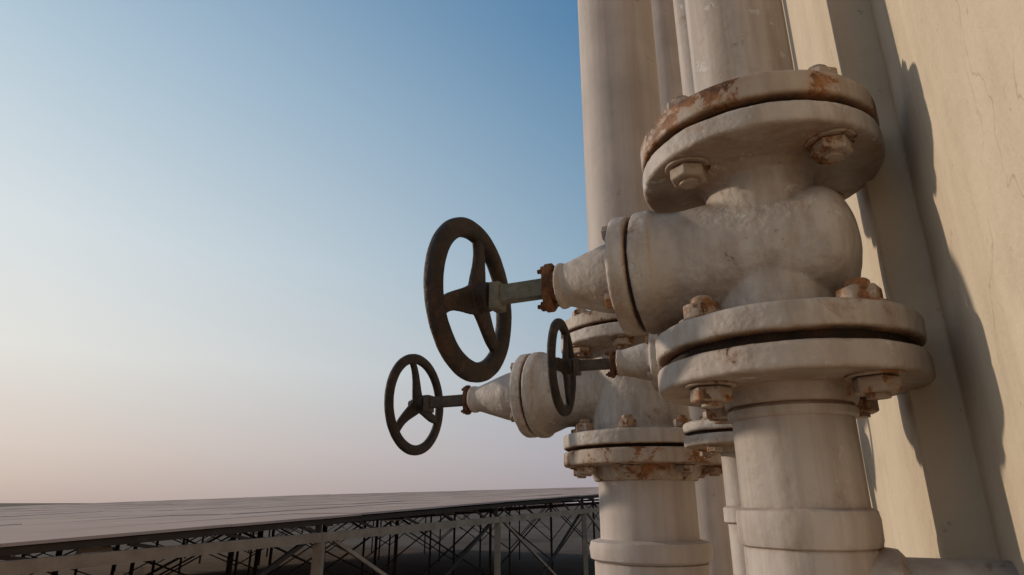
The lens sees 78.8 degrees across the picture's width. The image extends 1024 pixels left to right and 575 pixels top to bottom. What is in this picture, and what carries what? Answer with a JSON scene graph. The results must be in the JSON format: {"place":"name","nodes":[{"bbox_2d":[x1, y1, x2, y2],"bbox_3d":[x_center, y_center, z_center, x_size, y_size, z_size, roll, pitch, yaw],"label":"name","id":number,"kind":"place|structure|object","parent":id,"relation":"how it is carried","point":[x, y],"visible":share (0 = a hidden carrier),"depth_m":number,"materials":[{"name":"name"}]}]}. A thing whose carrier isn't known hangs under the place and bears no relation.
{"place":"outdoors","nodes":[
{"label":"outdoors","id":0,"kind":"place"},
{"bbox_2d":[0,0,598,502],"label":"sky","id":1,"kind":"structure","parent":0,"point":[219,219],"materials":[{"name":"blue"}]},
{"bbox_2d":[0,503,600,574],"bbox_3d":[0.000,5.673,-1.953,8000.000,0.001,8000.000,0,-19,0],"label":"ground","id":2,"kind":"structure","parent":0,"point":[412,559],"depth_m":75.49,"materials":[{"name":"grey metal"}]},
{"bbox_2d":[0,487,599,574],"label":"solar canopy","id":3,"kind":"object","parent":2,"relation":"on","point":[102,528],"visible":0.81,"depth_m":19.37,"materials":[{"name":"metal"}]},
{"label":"roof terrace","id":4,"kind":"object","parent":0,"visible":0},
{"bbox_2d":[578,0,712,574],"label":"vertical pipe","id":5,"kind":"object","parent":4,"relation":"on","point":[649,527],"visible":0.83,"depth_m":1.43,"materials":[{"name":"paint"}]},
{"bbox_2d":[384,308,722,481],"bbox_3d":[0.092,0.264,1.448,0.761,0.364,0.336,-10,-22,27],"label":"gate valve","id":6,"kind":"object","parent":5,"relation":"attached to","point":[628,428],"visible":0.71,"depth_m":1.29,"materials":[{"name":"paint"}]},
{"bbox_2d":[651,0,732,574],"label":"vertical pipe","id":7,"kind":"object","parent":4,"relation":"on","point":[711,504],"visible":0.12,"depth_m":1.84,"materials":[{"name":"paint"}]},
{"bbox_2d":[673,0,746,574],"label":"vertical pipe","id":8,"kind":"object","parent":4,"relation":"on","point":[731,486],"visible":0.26,"depth_m":0.91,"materials":[{"name":"paint"}]},
{"bbox_2d":[547,318,734,457],"bbox_3d":[0.249,0.117,1.008,0.367,0.304,0.167,-6,-20,17],"label":"gate valve","id":9,"kind":"object","parent":8,"relation":"attached to","point":[706,437],"visible":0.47,"depth_m":0.99,"materials":[{"name":"paint"}]},
{"bbox_2d":[684,0,884,574],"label":"vertical pipe","id":10,"kind":"object","parent":4,"relation":"on","point":[806,509],"visible":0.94,"depth_m":0.45,"materials":[{"name":"paint"}]},
{"bbox_2d":[423,64,935,423],"bbox_3d":[0.130,-0.013,0.579,0.402,0.269,0.200,-10,-21,26],"label":"gate valve","id":11,"kind":"object","parent":10,"relation":"attached to","point":[728,268],"visible":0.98,"depth_m":0.49,"materials":[{"name":"paint"}]},
{"bbox_2d":[869,547,1018,574],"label":"pipe tee branch","id":12,"kind":"object","parent":10,"relation":"attached to","point":[890,561],"visible":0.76,"depth_m":0.41,"materials":[{"name":"paint"}]},
{"bbox_2d":[782,0,1023,574],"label":"building wall","id":13,"kind":"structure","parent":4,"relation":"on","point":[936,204],"depth_m":0.45,"materials":[{"name":"paint"}]}
]}

